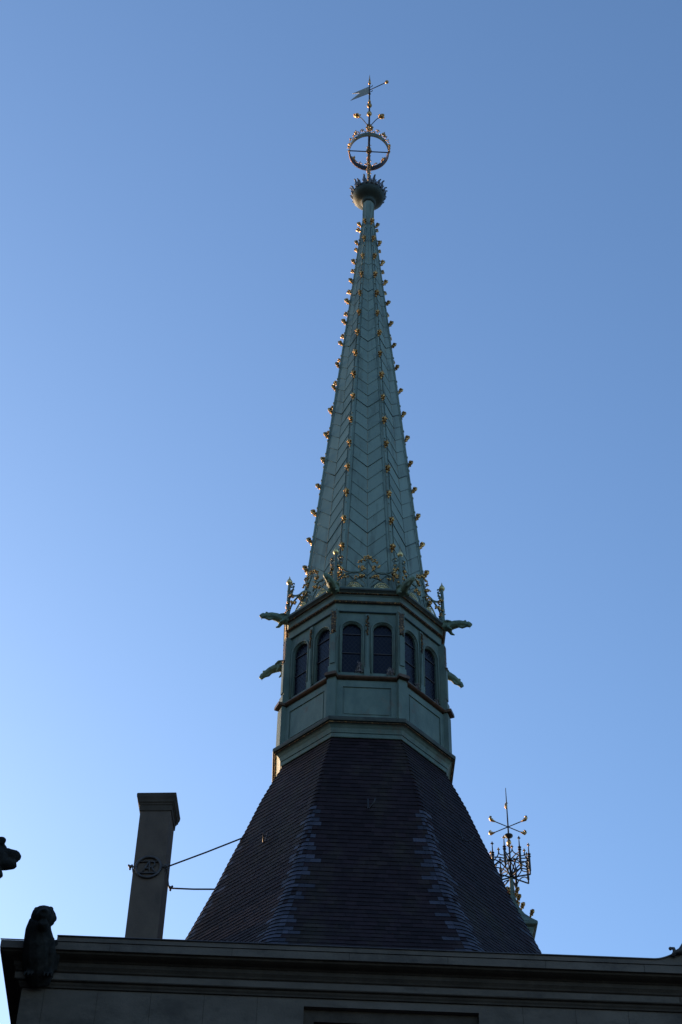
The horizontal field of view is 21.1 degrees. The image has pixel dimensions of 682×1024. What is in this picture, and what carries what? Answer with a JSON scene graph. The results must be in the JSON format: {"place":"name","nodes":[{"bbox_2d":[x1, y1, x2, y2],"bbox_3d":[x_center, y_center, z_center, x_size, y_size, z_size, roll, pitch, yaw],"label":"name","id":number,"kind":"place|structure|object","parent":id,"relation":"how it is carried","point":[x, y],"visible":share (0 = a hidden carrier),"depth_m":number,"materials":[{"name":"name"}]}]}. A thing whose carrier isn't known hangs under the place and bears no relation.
{"place":"outdoors","nodes":[
{"label":"outdoors","id":0,"kind":"place"},
{"bbox_2d":[0,0,681,1023],"label":"sky","id":1,"kind":"structure","parent":0,"point":[179,217],"materials":[{"name":"blue"}]},
{"label":"ground","id":2,"kind":"structure","parent":0,"visible":0},
{"bbox_2d":[0,935,681,1023],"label":"palace building","id":3,"kind":"structure","parent":2,"relation":"on","point":[109,980],"depth_m":28.36,"materials":[{"name":"stone"}]},
{"bbox_2d":[21,905,59,986],"bbox_3d":[-4.638,6.672,28.273,0.617,1.085,1.076,2,-48,-1],"label":"stone beast","id":4,"kind":"object","parent":3,"relation":"attached to","point":[40,956],"visible":1,"depth_m":28.09,"materials":[{"name":"grey stone"}]},
{"bbox_2d":[125,792,179,938],"bbox_3d":[-3.604,7.738,33.478,0.794,6.040,0.790,-1,-48,2],"label":"chimney","id":5,"kind":"object","parent":3,"relation":"on","point":[159,819],"visible":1,"depth_m":34.29,"materials":[{"name":"stone"}]},
{"bbox_2d":[172,887,215,889],"bbox_3d":[-2.774,7.120,34.688,0.907,0.114,0.080,6,-48,-5],"label":"tie rod","id":6,"kind":"object","parent":5,"relation":"attached to","point":[195,888],"visible":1,"depth_m":34.67,"materials":[{"name":"metal"}]},
{"bbox_2d":[169,836,242,866],"bbox_3d":[-2.573,6.503,35.043,1.665,1.470,0.078,28,-53,-22],"label":"tie rod","id":7,"kind":"object","parent":5,"relation":"attached to","point":[206,852],"visible":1,"depth_m":35.00,"materials":[{"name":"metal"}]},
{"bbox_2d":[185,174,541,953],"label":"spire tower","id":8,"kind":"structure","parent":3,"relation":"on","point":[361,830],"depth_m":37.13,"materials":[{"name":"green metal"}]},
{"bbox_2d":[259,660,281,679],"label":"gargoyle","id":9,"kind":"object","parent":8,"relation":"attached to","point":[276,667],"visible":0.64,"depth_m":41.56,"materials":[{"name":"green metal"}]},
{"bbox_2d":[259,612,288,627],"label":"gargoyle","id":10,"kind":"object","parent":8,"relation":"attached to","point":[281,619],"visible":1,"depth_m":40.48,"materials":[{"name":"green metal"}]},
{"bbox_2d":[294,644,306,695],"bbox_3d":[-0.840,3.386,39.337,0.424,1.452,0.020,-34,-56,28],"label":"window","id":11,"kind":"structure","parent":8,"relation":"in","point":[301,656],"depth_m":39.37,"materials":[{"name":"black glass"}]},
{"bbox_2d":[317,630,329,681],"bbox_3d":[-0.354,3.062,39.030,0.424,1.452,0.020,-34,-56,28],"label":"window","id":12,"kind":"structure","parent":8,"relation":"in","point":[324,641],"depth_m":39.08,"materials":[{"name":"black glass"}]},
{"bbox_2d":[323,572,339,593],"bbox_3d":[-0.227,1.553,39.761,0.289,0.358,0.796,-14,-47,14],"label":"gargoyle","id":13,"kind":"object","parent":8,"relation":"attached to","point":[333,585],"visible":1,"depth_m":39.74,"materials":[{"name":"green metal"}]},
{"bbox_2d":[342,625,360,672],"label":"window","id":14,"kind":"structure","parent":8,"relation":"in","point":[351,638],"depth_m":38.90,"materials":[{"name":"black glass"}]},
{"bbox_2d":[355,661,365,672],"bbox_3d":[0.412,3.261,38.410,0.264,0.361,0.108,2,-48,-1],"label":"twig clump","id":15,"kind":"object","parent":8,"relation":"on","point":[358,669],"visible":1,"depth_m":38.38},
{"bbox_2d":[348,94,390,180],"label":"crown finial","id":16,"kind":"object","parent":8,"relation":"on","point":[368,168],"visible":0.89,"depth_m":56.64,"materials":[{"name":"metal"}]},
{"bbox_2d":[350,76,388,100],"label":"weather vane","id":17,"kind":"object","parent":16,"relation":"attached to","point":[364,91],"visible":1,"depth_m":59.51,"materials":[{"name":"gold metal"}]},
{"bbox_2d":[373,626,391,673],"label":"window","id":18,"kind":"structure","parent":8,"relation":"in","point":[382,636],"depth_m":38.91,"materials":[{"name":"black glass"}]},
{"bbox_2d":[386,667,394,675],"bbox_3d":[1.048,3.348,38.354,0.201,0.252,0.109,2,-48,-1],"label":"twig clump","id":19,"kind":"object","parent":8,"relation":"attached to","point":[389,671],"visible":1,"depth_m":38.33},
{"bbox_2d":[396,576,414,596],"bbox_3d":[1.417,1.624,39.789,0.289,0.358,0.797,20,-47,-16],"label":"gargoyle","id":20,"kind":"object","parent":8,"relation":"attached to","point":[403,588],"visible":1,"depth_m":39.77,"materials":[{"name":"green metal"}]},
{"bbox_2d":[405,634,414,685],"bbox_3d":[1.438,3.139,39.060,0.020,1.452,0.424,-34,-56,28],"label":"window","id":21,"kind":"structure","parent":8,"relation":"in","point":[409,646],"depth_m":39.12,"materials":[{"name":"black glass"}]},
{"bbox_2d":[424,649,434,700],"bbox_3d":[1.884,3.503,39.383,0.020,1.452,0.424,-34,-56,28],"label":"window","id":22,"kind":"structure","parent":8,"relation":"in","point":[429,662],"depth_m":39.42,"materials":[{"name":"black glass"}]},
{"bbox_2d":[447,669,463,687],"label":"gargoyle","id":23,"kind":"object","parent":8,"relation":"attached to","point":[453,679],"visible":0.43,"depth_m":41.64,"materials":[{"name":"green metal"}]},
{"bbox_2d":[441,620,471,635],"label":"gargoyle","id":24,"kind":"object","parent":8,"relation":"attached to","point":[448,626],"visible":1,"depth_m":40.55,"materials":[{"name":"green metal"}]},
{"bbox_2d":[303,1010,478,1023],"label":"window","id":25,"kind":"structure","parent":3,"relation":"in","point":[310,1016],"depth_m":28.20,"materials":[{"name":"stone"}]},
{"bbox_2d":[506,877,537,939],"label":"turret","id":26,"kind":"object","parent":3,"relation":"on","point":[531,923],"visible":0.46,"depth_m":40.68,"materials":[{"name":"green metal"}]},
{"bbox_2d":[488,788,530,887],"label":"iron crown finial","id":27,"kind":"object","parent":26,"relation":"on","point":[509,860],"visible":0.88,"depth_m":41.78,"materials":[{"name":"gold metal"}]},
{"bbox_3d":[-11.962,14.563,25.381,11.550,20.600,27.200,2,-48,-1],"label":"neighbouring building","id":28,"kind":"object","parent":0,"visible":0},
{"bbox_2d":[0,837,20,877],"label":"stone beast","id":29,"kind":"object","parent":28,"relation":"attached to","point":[10,858],"visible":1,"depth_m":27.25,"materials":[{"name":"grey stone"}]}
]}

